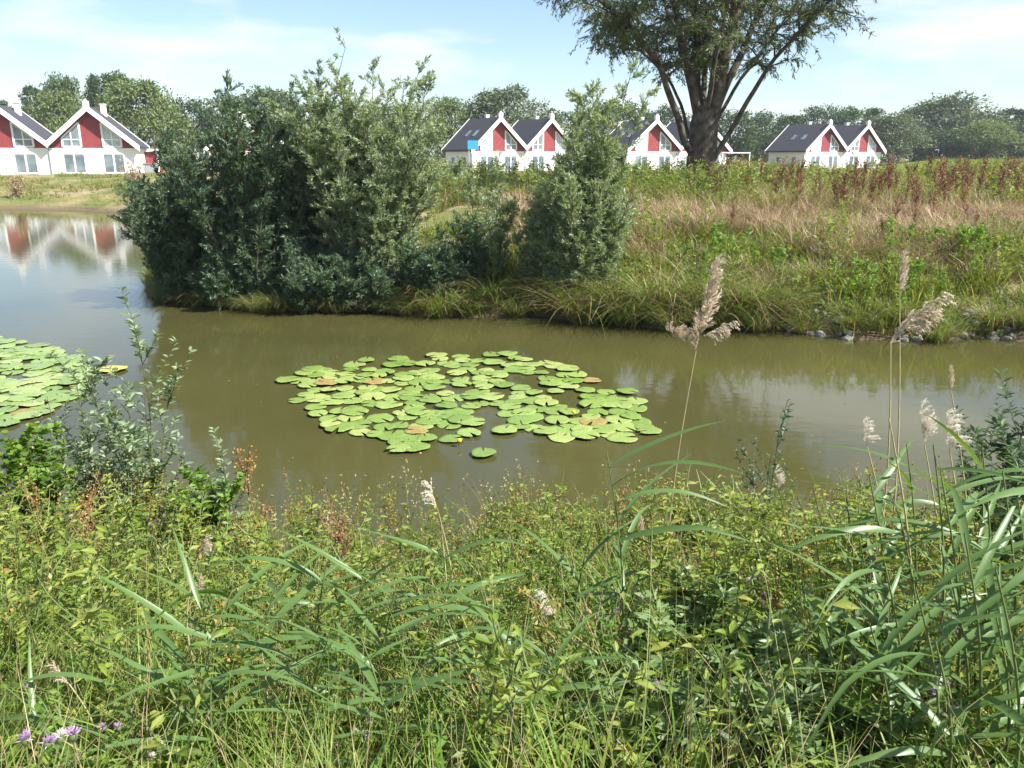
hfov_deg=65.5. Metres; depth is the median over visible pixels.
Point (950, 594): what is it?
reed
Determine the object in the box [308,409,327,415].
lily pad
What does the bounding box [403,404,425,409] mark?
lily pad
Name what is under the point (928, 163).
dock plant
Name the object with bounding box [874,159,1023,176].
lawn grass
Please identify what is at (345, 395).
lily pad
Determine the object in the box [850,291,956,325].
sedge tussock
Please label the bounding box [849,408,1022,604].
reed
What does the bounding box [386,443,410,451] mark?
lily pad
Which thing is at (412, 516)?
seeding weed
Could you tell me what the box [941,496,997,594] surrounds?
weed plant
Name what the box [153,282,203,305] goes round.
sedge tussock
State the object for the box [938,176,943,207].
dock plant
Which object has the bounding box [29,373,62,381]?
lily pad
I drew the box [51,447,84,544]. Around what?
seeding weed
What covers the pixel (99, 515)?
weed plant
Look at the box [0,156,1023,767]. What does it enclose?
ground
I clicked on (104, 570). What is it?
weed plant
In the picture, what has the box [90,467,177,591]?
weed plant
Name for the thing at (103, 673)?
weed plant
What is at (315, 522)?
seeding weed
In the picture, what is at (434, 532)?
seeding weed
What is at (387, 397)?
lily pad
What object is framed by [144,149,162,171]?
garage
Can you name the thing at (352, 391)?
lily pad
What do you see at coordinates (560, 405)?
lily pad
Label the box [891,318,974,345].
sedge tussock
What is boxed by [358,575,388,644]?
weed plant
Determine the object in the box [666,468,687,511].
seeding weed
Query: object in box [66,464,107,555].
dock plant
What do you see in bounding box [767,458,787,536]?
seeding weed
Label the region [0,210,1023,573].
water
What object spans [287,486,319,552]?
seeding weed
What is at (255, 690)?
reed
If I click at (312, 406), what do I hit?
lily pad
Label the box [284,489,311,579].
seeding weed
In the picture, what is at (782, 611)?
reed
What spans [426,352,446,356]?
lily pad
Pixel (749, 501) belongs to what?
seeding weed
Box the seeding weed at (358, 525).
[332,488,380,557]
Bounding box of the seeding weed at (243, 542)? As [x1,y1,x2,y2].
[226,476,283,570]
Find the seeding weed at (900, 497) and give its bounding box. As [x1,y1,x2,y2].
[867,464,920,546]
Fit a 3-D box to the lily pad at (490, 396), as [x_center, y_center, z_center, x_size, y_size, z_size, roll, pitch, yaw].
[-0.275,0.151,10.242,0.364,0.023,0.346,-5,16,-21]
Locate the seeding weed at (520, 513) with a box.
[507,461,529,544]
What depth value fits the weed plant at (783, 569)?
3.51 m
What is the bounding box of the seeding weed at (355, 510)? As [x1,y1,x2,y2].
[335,474,375,566]
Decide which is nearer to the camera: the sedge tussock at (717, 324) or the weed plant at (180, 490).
the weed plant at (180, 490)
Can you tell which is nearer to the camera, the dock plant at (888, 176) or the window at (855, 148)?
the dock plant at (888, 176)
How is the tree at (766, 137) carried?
on the ground at (80, 200)
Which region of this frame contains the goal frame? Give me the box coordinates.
[722,152,749,163]
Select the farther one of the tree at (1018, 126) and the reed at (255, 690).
the tree at (1018, 126)
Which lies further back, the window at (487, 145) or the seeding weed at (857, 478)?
the window at (487, 145)
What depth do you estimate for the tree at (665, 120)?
140.66 m
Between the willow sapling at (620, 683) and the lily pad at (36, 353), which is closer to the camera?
the willow sapling at (620, 683)
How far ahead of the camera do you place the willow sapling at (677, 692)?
2.20 m
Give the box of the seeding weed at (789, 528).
[775,471,795,541]
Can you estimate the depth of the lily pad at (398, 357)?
12.20 m
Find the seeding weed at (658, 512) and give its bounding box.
[635,470,671,561]
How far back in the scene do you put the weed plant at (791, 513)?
4.43 m
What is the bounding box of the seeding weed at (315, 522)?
[308,505,337,539]
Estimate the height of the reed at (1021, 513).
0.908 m
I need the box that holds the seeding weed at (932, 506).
[922,480,952,530]
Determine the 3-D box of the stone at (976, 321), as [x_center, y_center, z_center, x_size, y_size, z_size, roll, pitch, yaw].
[8.076,-1.060,13.860,0.166,0.140,0.210,-12,11,7]
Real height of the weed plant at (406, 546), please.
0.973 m
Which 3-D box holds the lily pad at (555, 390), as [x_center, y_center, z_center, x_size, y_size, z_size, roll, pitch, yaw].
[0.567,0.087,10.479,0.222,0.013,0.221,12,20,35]
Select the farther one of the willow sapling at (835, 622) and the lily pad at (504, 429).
the lily pad at (504, 429)
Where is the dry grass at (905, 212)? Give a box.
[482,182,1023,290]
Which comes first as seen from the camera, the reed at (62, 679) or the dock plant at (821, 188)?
the reed at (62, 679)
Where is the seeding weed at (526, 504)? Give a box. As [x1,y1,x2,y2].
[511,459,557,550]
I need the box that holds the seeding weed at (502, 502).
[474,457,508,564]
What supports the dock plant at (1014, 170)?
on the ground at (80, 200)
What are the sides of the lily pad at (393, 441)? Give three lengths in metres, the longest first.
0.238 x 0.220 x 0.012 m
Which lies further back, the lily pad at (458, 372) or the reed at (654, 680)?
the lily pad at (458, 372)
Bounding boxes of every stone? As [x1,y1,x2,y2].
[815,330,825,335]
[841,335,852,340]
[842,329,852,334]
[896,332,907,339]
[911,336,920,340]
[913,330,922,336]
[959,332,967,338]
[971,319,980,326]
[986,331,997,337]
[986,335,999,339]
[1000,336,1012,340]
[1002,325,1011,330]
[1007,333,1015,338]
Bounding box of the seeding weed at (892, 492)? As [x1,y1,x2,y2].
[873,461,903,527]
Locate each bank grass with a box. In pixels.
[0,463,1023,767]
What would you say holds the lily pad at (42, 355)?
on the water
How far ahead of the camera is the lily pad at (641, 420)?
9.30 m
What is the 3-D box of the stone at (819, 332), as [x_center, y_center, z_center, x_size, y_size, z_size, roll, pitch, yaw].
[5.357,-0.854,13.804,0.218,0.146,0.173,17,38,7]
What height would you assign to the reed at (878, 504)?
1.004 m
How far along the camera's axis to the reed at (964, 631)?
2.20 m
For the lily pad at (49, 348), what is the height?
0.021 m
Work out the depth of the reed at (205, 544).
2.88 m
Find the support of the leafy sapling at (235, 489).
on the ground at (80, 200)
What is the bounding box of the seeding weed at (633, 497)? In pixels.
[615,456,654,540]
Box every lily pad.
[0,338,15,343]
[0,343,15,347]
[0,348,19,351]
[0,352,11,356]
[0,359,21,363]
[0,361,22,367]
[0,378,16,382]
[0,383,15,388]
[0,386,16,392]
[0,395,8,401]
[0,400,12,405]
[0,405,17,411]
[0,414,11,419]
[0,418,19,425]
[1,355,17,359]
[1,370,23,374]
[2,350,20,355]
[3,380,30,387]
[5,365,21,369]
[7,392,38,400]
[8,340,26,343]
[9,386,41,393]
[9,408,35,414]
[11,399,33,405]
[12,345,33,348]
[12,410,42,419]
[15,347,42,353]
[15,354,40,359]
[15,390,46,397]
[18,383,49,387]
[19,361,48,367]
[19,399,44,405]
[20,377,37,382]
[22,371,44,376]
[23,363,53,369]
[24,343,48,346]
[27,351,48,354]
[27,368,51,373]
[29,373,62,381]
[29,402,61,409]
[30,353,52,358]
[31,358,48,362]
[32,379,61,385]
[35,395,56,401]
[35,408,54,413]
[38,371,60,375]
[39,349,64,353]
[41,346,59,350]
[41,386,62,390]
[41,390,70,396]
[43,366,68,371]
[47,393,80,402]
[48,356,74,361]
[50,373,72,378]
[52,353,65,356]
[57,376,87,383]
[60,363,82,367]
[62,358,81,363]
[65,353,84,357]
[68,372,96,378]
[69,383,86,387]
[70,389,83,394]
[72,366,92,371]
[99,365,127,371]
[275,376,299,381]
[288,397,306,402]
[289,377,311,383]
[295,370,314,374]
[297,391,313,395]
[298,382,316,386]
[301,365,323,370]
[304,393,331,401]
[305,403,325,409]
[307,372,325,376]
[307,387,321,392]
[308,377,324,381]
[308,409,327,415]
[314,379,336,384]
[319,369,337,373]
[319,397,343,404]
[319,414,337,421]
[320,386,335,390]
[320,419,340,426]
[322,374,339,378]
[325,421,353,431]
[329,407,345,413]
[331,392,354,398]
[333,377,352,382]
[335,371,352,375]
[335,385,353,390]
[337,414,362,420]
[340,373,363,379]
[340,406,368,415]
[341,389,359,395]
[343,361,365,366]
[343,367,358,370]
[343,397,363,403]
[346,421,370,428]
[349,428,370,435]
[353,377,371,381]
[355,389,371,394]
[355,417,372,422]
[356,372,372,376]
[357,385,376,389]
[358,357,373,361]
[359,391,385,399]
[361,367,376,370]
[361,400,381,406]
[363,377,383,383]
[366,430,383,436]
[367,413,393,422]
[371,373,386,376]
[373,422,394,430]
[374,368,394,373]
[375,400,402,408]
[377,430,404,439]
[380,378,395,382]
[380,386,401,391]
[382,361,402,366]
[383,393,399,400]
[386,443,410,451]
[387,355,408,360]
[387,438,407,444]
[392,375,413,380]
[392,409,408,414]
[392,421,408,427]
[394,371,417,376]
[394,380,409,385]
[395,359,416,365]
[397,389,419,394]
[397,414,417,419]
[399,393,423,399]
[399,433,425,442]
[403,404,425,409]
[404,385,423,390]
[404,400,425,405]
[404,426,428,433]
[404,441,429,450]
[406,408,428,414]
[408,370,427,375]
[408,378,430,385]
[408,422,433,429]
[415,360,435,365]
[415,416,441,424]
[416,433,436,440]
[418,368,440,372]
[418,395,441,402]
[419,410,444,418]
[420,373,444,379]
[423,384,445,389]
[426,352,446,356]
[426,379,442,383]
[432,356,447,360]
[434,409,463,418]
[435,390,453,395]
[435,401,457,407]
[437,360,458,365]
[437,419,462,428]
[438,434,462,441]
[441,394,465,401]
[442,379,453,383]
[443,363,460,367]
[447,369,466,374]
[447,414,473,422]
[451,354,468,358]
[451,376,468,381]
[452,381,471,385]
[452,407,473,414]
[454,357,470,361]
[457,367,475,371]
[457,428,480,436]
[460,362,478,366]
[460,417,484,425]
[461,391,485,398]
[461,402,480,407]
[465,389,489,392]
[469,358,482,361]
[471,370,485,374]
[472,374,495,381]
[472,380,487,383]
[472,447,496,456]
[473,401,488,405]
[475,383,493,388]
[476,392,503,399]
[479,368,493,371]
[483,351,499,355]
[483,358,505,363]
[484,370,506,374]
[489,378,504,382]
[489,400,504,405]
[490,373,508,377]
[491,424,516,432]
[493,381,514,386]
[497,351,517,355]
[497,410,518,416]
[499,403,520,409]
[501,363,518,366]
[503,365,527,372]
[504,399,521,404]
[507,355,521,359]
[507,415,534,423]
[507,421,530,428]
[508,394,527,398]
[510,390,526,394]
[511,384,530,389]
[512,407,535,414]
[515,362,528,365]
[518,357,532,360]
[519,366,535,369]
[519,397,538,403]
[519,412,543,421]
[521,370,535,373]
[523,362,540,365]
[524,424,543,431]
[525,389,542,393]
[526,404,549,411]
[533,426,556,433]
[534,370,548,373]
[534,398,558,405]
[535,395,551,398]
[538,360,553,365]
[538,375,556,380]
[539,378,561,385]
[543,362,562,367]
[543,406,566,414]
[545,415,569,423]
[547,388,563,392]
[547,404,566,407]
[548,432,574,442]
[551,424,573,433]
[556,372,569,376]
[557,364,578,370]
[557,382,578,387]
[559,408,579,414]
[563,378,583,382]
[568,371,586,376]
[569,417,589,423]
[571,424,591,431]
[571,428,599,438]
[575,387,594,391]
[579,393,596,398]
[579,398,606,407]
[579,417,606,424]
[582,413,599,418]
[584,377,601,381]
[587,408,607,415]
[590,424,615,432]
[592,393,615,397]
[597,389,614,394]
[599,431,615,437]
[600,402,619,406]
[605,396,630,403]
[605,415,631,423]
[606,432,637,441]
[608,407,636,414]
[611,422,637,431]
[615,402,631,407]
[616,388,637,393]
[620,412,640,418]
[626,397,647,403]
[626,404,646,411]
[630,417,650,424]
[634,422,653,428]
[637,426,661,433]
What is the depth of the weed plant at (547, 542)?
3.94 m
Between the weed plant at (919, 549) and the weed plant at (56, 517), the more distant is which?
the weed plant at (56, 517)
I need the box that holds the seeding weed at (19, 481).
[0,446,41,532]
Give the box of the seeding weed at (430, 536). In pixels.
[407,493,438,564]
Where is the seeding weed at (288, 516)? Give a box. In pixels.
[278,501,301,553]
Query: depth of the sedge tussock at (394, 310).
15.67 m
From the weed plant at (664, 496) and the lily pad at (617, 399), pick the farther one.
the lily pad at (617, 399)
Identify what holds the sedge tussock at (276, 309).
on the ground at (80, 200)
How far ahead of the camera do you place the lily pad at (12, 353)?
12.43 m
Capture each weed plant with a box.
[0,480,30,577]
[0,498,30,583]
[0,532,13,640]
[0,548,57,694]
[7,507,47,599]
[11,463,72,570]
[13,520,75,668]
[37,517,142,721]
[43,528,101,634]
[57,522,119,595]
[73,470,120,557]
[78,461,128,560]
[83,551,114,605]
[86,490,127,574]
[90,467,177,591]
[95,485,149,587]
[138,562,194,665]
[149,490,186,583]
[162,475,235,562]
[165,490,209,561]
[170,495,219,578]
[172,594,225,670]
[177,506,216,565]
[185,553,274,731]
[191,536,225,577]
[213,503,298,692]
[216,500,261,576]
[236,501,279,590]
[248,509,292,586]
[248,601,284,667]
[249,504,287,583]
[272,528,302,575]
[293,486,339,593]
[309,491,351,552]
[315,612,366,726]
[334,512,357,559]
[341,516,370,573]
[347,525,377,566]
[356,526,406,628]
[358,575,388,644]
[369,494,445,663]
[376,521,398,600]
[389,569,422,634]
[431,527,463,597]
[437,536,500,658]
[447,551,490,652]
[460,519,500,577]
[470,507,534,624]
[473,523,510,589]
[498,559,545,674]
[507,557,545,635]
[509,522,540,585]
[516,490,556,564]
[516,506,560,598]
[522,503,549,564]
[539,504,569,563]
[559,517,590,577]
[569,523,603,579]
[575,488,601,525]
[575,503,598,572]
[585,512,614,567]
[617,486,694,625]
[627,472,667,548]
[628,491,657,536]
[629,508,704,600]
[631,483,681,570]
[632,518,671,586]
[635,499,687,585]
[669,531,712,604]
[669,540,728,614]
[685,510,767,649]
[715,493,763,605]
[723,524,743,562]
[737,525,765,575]
[757,540,800,613]
[758,483,804,574]
[758,524,804,609]
[767,489,824,589]
[769,477,813,592]
[781,507,875,655]
[789,473,845,589]
[815,456,888,609]
[816,521,888,654]
[822,510,850,550]
[826,487,898,594]
[844,484,875,553]
[850,463,902,558]
[851,499,888,561]
[863,501,929,627]
[883,547,929,598]
[890,479,967,608]
[890,503,939,551]
[891,480,974,646]
[892,515,945,592]
[900,536,953,599]
[903,488,930,526]
[932,455,974,526]
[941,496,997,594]
[942,532,982,636]
[944,522,1007,626]
[961,499,979,546]
[962,517,1022,591]
[982,502,1023,601]
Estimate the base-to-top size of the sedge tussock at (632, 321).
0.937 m
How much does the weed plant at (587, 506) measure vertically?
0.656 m
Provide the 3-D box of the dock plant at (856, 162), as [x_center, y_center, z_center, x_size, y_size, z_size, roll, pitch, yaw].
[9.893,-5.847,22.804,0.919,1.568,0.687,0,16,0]
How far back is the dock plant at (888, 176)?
22.08 m
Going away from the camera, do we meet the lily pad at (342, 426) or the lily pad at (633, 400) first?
the lily pad at (342, 426)
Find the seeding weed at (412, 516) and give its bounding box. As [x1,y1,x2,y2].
[392,449,435,571]
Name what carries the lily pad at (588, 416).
on the water
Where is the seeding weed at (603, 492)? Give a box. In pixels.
[590,460,629,536]
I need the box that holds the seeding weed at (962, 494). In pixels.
[938,461,970,497]
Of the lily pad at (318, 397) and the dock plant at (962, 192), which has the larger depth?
the dock plant at (962, 192)
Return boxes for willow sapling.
[31,357,147,550]
[44,286,195,563]
[143,426,250,568]
[569,653,669,767]
[579,587,721,730]
[579,672,735,767]
[621,561,763,679]
[666,643,813,767]
[706,680,882,767]
[708,615,837,726]
[733,399,796,554]
[760,610,959,739]
[805,662,1012,767]
[948,367,1023,601]
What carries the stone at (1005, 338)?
on the ground at (80, 200)
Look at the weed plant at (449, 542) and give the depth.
4.63 m
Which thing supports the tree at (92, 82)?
on the ground at (80, 200)
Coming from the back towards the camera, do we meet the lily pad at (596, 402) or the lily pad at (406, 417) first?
the lily pad at (596, 402)
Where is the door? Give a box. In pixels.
[144,154,149,162]
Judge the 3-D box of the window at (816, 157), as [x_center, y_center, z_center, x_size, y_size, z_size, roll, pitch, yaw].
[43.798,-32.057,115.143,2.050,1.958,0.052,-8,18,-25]
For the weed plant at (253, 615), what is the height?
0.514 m
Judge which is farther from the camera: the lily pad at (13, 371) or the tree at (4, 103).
the tree at (4, 103)
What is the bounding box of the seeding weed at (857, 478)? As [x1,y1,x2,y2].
[847,457,880,535]
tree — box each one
[0,99,12,107]
[17,82,45,126]
[23,89,83,133]
[38,71,85,128]
[79,72,107,112]
[95,74,198,161]
[98,69,138,135]
[145,128,182,155]
[159,94,219,162]
[189,93,253,154]
[234,85,307,140]
[297,99,373,154]
[362,101,428,153]
[418,93,477,167]
[452,82,566,131]
[461,96,505,120]
[534,0,879,183]
[556,109,595,158]
[587,98,653,142]
[643,103,681,126]
[671,113,731,142]
[718,107,759,163]
[732,130,777,165]
[750,109,791,160]
[782,113,806,124]
[798,103,853,125]
[822,105,890,143]
[861,106,885,122]
[865,111,937,165]
[888,99,944,161]
[899,90,1012,161]
[903,127,975,160]
[934,118,1023,159]
[960,111,1017,159]
[980,131,1023,159]
[995,106,1023,133]
[1010,115,1023,144]
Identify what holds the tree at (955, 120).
on the ground at (80, 200)
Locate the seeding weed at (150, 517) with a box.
[136,484,161,572]
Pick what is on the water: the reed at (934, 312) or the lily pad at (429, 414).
the lily pad at (429, 414)
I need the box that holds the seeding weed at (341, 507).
[323,474,360,571]
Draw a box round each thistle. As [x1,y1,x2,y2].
[15,727,67,767]
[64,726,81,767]
[96,722,162,767]
[336,718,371,767]
[605,598,619,648]
[635,681,664,723]
[734,573,765,631]
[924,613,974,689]
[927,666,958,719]
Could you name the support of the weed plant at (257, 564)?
on the ground at (80, 200)
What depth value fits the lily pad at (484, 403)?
9.96 m
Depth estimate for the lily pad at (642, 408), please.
9.74 m
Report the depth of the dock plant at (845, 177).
20.53 m
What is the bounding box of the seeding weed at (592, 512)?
[583,496,600,537]
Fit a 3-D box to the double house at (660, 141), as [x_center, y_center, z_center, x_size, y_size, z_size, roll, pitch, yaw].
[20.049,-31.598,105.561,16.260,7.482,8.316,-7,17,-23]
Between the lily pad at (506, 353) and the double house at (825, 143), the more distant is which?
the double house at (825, 143)
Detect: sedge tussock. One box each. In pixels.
[135,283,164,297]
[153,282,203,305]
[169,294,188,303]
[217,294,255,309]
[223,290,287,311]
[238,289,297,312]
[245,298,276,313]
[259,292,306,310]
[274,302,295,310]
[288,295,350,313]
[309,297,370,312]
[317,294,382,311]
[328,301,369,311]
[339,294,404,311]
[365,295,428,317]
[367,283,491,319]
[373,300,423,313]
[381,276,467,304]
[431,262,542,306]
[434,285,502,310]
[465,281,560,317]
[502,274,671,337]
[510,286,559,310]
[516,267,638,308]
[539,258,682,310]
[539,276,700,327]
[546,283,657,312]
[562,257,732,320]
[577,281,695,321]
[604,293,747,331]
[610,274,755,321]
[611,256,798,324]
[656,293,765,329]
[657,271,817,329]
[675,262,833,319]
[694,259,885,324]
[710,297,828,333]
[767,290,829,318]
[776,312,850,334]
[819,306,885,331]
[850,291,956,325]
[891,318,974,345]
[950,293,1023,330]
[982,298,1023,329]
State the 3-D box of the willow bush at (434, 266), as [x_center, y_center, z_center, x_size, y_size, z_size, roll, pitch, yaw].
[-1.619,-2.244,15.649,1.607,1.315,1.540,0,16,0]
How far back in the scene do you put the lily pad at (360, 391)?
10.42 m
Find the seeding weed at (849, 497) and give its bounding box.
[836,488,860,544]
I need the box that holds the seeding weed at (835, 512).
[823,468,858,573]
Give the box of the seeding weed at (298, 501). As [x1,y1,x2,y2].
[283,461,323,545]
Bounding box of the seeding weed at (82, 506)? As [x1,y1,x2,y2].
[76,479,91,536]
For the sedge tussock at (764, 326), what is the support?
on the ground at (80, 200)
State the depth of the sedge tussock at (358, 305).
15.67 m
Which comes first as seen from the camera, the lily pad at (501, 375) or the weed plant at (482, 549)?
the weed plant at (482, 549)
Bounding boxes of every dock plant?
[17,474,45,563]
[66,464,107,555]
[72,503,126,610]
[229,446,275,555]
[237,574,267,623]
[318,483,358,590]
[502,471,533,545]
[687,157,695,190]
[712,166,719,196]
[720,153,729,183]
[729,200,738,235]
[757,153,766,188]
[772,167,779,194]
[776,156,787,197]
[783,164,791,189]
[788,164,795,185]
[792,173,805,208]
[794,161,800,186]
[795,155,806,195]
[798,161,809,196]
[811,169,819,196]
[815,170,824,201]
[826,161,835,182]
[831,169,840,216]
[836,168,849,215]
[836,180,841,201]
[839,173,848,201]
[845,183,853,200]
[850,151,870,197]
[851,164,860,193]
[853,175,861,198]
[855,177,861,211]
[861,157,870,202]
[867,172,874,208]
[869,180,879,210]
[870,162,881,189]
[872,165,888,209]
[874,156,895,199]
[879,215,886,240]
[884,162,892,203]
[885,153,894,202]
[887,158,898,191]
[891,198,901,225]
[893,165,900,190]
[893,191,903,219]
[900,182,911,207]
[904,161,912,187]
[909,172,915,206]
[910,161,919,182]
[910,196,920,224]
[911,177,920,205]
[913,176,920,207]
[922,532,945,626]
[925,156,932,179]
[927,152,937,181]
[928,182,937,208]
[928,184,942,213]
[931,153,943,186]
[933,156,947,194]
[937,156,949,178]
[937,158,950,205]
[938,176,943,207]
[939,164,947,190]
[947,158,959,195]
[953,155,963,200]
[957,169,967,197]
[960,152,975,186]
[960,182,968,205]
[962,161,973,190]
[963,200,969,221]
[970,168,976,185]
[971,207,980,226]
[975,173,984,192]
[980,155,988,178]
[981,155,989,189]
[984,160,998,191]
[993,158,1015,203]
[996,161,1010,202]
[998,154,1011,189]
[1009,158,1020,181]
[1013,160,1022,184]
[1015,167,1023,200]
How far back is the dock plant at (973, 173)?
24.94 m
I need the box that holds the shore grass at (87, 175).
[0,167,214,205]
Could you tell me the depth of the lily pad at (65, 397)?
10.21 m
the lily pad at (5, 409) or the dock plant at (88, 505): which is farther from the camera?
the lily pad at (5, 409)
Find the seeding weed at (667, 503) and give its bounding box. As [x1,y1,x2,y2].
[654,477,684,520]
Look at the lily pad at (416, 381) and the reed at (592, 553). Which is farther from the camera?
the lily pad at (416, 381)
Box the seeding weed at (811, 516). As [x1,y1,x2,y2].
[791,488,830,557]
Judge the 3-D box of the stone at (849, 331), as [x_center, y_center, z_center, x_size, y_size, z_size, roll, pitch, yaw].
[5.743,-0.890,13.630,0.178,0.115,0.133,13,24,13]
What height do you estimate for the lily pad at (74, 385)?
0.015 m
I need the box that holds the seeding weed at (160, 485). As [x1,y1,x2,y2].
[145,452,178,570]
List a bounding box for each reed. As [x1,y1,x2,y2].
[0,672,127,739]
[1,658,97,753]
[28,634,109,766]
[38,687,235,765]
[62,611,334,767]
[69,635,96,733]
[75,573,203,665]
[77,525,310,766]
[99,539,334,752]
[154,544,358,733]
[181,610,414,767]
[186,534,212,662]
[203,532,386,695]
[205,556,401,709]
[245,612,504,767]
[259,529,453,738]
[264,550,510,745]
[342,525,532,707]
[352,529,542,675]
[378,586,581,694]
[384,478,474,600]
[399,584,644,730]
[433,608,688,759]
[496,516,666,648]
[534,589,644,679]
[561,573,691,647]
[568,509,660,627]
[571,659,708,712]
[602,421,753,639]
[637,557,655,624]
[642,636,814,690]
[664,252,739,587]
[686,600,819,655]
[705,504,822,658]
[742,464,794,626]
[755,537,963,749]
[772,515,919,711]
[792,444,957,651]
[799,603,952,767]
[803,583,991,741]
[819,398,1020,634]
[820,415,1019,712]
[828,416,953,596]
[828,418,913,679]
[828,484,972,652]
[837,530,1023,767]
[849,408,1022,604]
[859,530,1003,673]
[863,437,1018,664]
[867,292,956,608]
[869,556,1023,767]
[870,534,1023,738]
[875,475,982,662]
[887,248,909,566]
[924,532,1023,767]
[927,444,1023,727]
[940,471,1023,732]
[940,487,1023,721]
[942,363,969,570]
[948,487,1023,767]
[970,481,1023,659]
[975,471,1023,707]
[977,454,1023,563]
[995,565,1023,767]
[1015,647,1023,671]
[1016,500,1023,691]
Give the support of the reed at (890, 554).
on the ground at (80, 200)
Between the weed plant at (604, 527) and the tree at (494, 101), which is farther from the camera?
the tree at (494, 101)
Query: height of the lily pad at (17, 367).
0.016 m
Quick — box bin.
[143,163,157,173]
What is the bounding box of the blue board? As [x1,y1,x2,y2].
[467,140,477,167]
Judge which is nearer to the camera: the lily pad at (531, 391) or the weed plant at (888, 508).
the weed plant at (888, 508)
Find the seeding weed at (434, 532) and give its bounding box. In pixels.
[419,487,442,571]
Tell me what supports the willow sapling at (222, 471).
on the ground at (80, 200)
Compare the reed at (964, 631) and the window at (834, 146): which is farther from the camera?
the window at (834, 146)
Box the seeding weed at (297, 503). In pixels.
[286,480,308,545]
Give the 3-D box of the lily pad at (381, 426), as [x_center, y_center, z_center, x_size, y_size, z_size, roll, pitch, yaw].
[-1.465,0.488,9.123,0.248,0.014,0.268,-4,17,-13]
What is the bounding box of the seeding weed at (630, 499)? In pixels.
[619,470,641,553]
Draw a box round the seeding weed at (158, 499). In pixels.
[146,480,167,558]
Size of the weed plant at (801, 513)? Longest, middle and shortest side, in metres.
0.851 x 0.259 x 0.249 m
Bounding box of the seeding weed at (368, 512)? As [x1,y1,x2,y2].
[354,474,390,562]
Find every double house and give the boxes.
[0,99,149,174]
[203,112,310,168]
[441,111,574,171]
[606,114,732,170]
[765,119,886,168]
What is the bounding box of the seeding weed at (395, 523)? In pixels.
[386,504,411,572]
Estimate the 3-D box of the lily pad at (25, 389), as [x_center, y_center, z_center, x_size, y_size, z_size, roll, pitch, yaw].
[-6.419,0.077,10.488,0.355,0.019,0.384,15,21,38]
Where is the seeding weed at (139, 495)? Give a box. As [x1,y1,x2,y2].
[127,467,155,561]
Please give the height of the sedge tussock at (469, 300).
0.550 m
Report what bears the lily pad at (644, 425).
on the water
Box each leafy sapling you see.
[0,421,87,555]
[108,463,246,568]
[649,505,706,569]
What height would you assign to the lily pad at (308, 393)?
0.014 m
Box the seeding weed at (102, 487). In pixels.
[86,458,130,577]
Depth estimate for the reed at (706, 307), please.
3.66 m
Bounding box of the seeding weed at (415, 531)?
[404,505,423,556]
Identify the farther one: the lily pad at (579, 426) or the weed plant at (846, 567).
the lily pad at (579, 426)
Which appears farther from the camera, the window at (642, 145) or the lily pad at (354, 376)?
the window at (642, 145)
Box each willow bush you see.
[105,123,233,295]
[143,236,214,302]
[159,67,327,297]
[183,248,264,310]
[200,58,375,264]
[252,233,352,312]
[259,27,455,276]
[316,244,405,312]
[392,239,468,304]
[428,206,491,290]
[446,150,520,279]
[508,183,558,288]
[533,52,661,296]
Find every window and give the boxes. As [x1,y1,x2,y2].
[10,122,34,146]
[13,153,39,173]
[61,122,81,147]
[62,153,87,173]
[99,122,122,147]
[102,153,126,173]
[480,131,492,150]
[480,155,493,169]
[504,155,517,170]
[505,130,516,150]
[531,155,544,170]
[532,132,543,150]
[555,131,565,150]
[634,155,647,169]
[635,133,647,150]
[657,155,670,168]
[659,132,671,150]
[791,156,796,163]
[810,155,820,167]
[811,137,821,151]
[827,155,837,167]
[829,135,838,151]
[848,155,858,167]
[850,138,859,151]
[865,155,874,167]
[867,135,875,151]
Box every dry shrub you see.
[3,171,28,197]
[117,158,145,184]
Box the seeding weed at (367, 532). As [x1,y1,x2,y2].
[346,510,372,559]
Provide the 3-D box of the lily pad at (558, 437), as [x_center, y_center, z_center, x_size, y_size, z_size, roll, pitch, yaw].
[0.554,0.579,8.799,0.308,0.021,0.330,11,21,36]
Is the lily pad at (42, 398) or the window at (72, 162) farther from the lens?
the window at (72, 162)
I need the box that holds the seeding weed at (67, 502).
[35,435,88,542]
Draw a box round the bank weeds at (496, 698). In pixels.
[0,464,1023,767]
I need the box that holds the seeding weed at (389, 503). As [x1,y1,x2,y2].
[375,474,398,571]
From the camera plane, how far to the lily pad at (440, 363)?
11.95 m
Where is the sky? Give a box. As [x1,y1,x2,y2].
[0,0,1023,156]
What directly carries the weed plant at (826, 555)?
on the ground at (80, 200)
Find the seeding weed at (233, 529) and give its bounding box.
[225,500,260,552]
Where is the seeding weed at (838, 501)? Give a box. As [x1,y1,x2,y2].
[828,476,852,544]
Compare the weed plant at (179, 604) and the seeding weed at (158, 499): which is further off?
the seeding weed at (158, 499)
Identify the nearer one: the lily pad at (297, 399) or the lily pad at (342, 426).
the lily pad at (342, 426)
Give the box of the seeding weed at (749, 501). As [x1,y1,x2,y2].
[730,468,762,545]
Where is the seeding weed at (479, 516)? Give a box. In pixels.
[444,470,487,566]
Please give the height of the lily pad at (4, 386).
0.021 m
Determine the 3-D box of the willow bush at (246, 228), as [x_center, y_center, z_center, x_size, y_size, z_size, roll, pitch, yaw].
[-5.102,-3.979,15.978,3.114,4.437,3.118,0,16,0]
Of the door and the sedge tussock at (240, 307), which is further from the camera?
the door

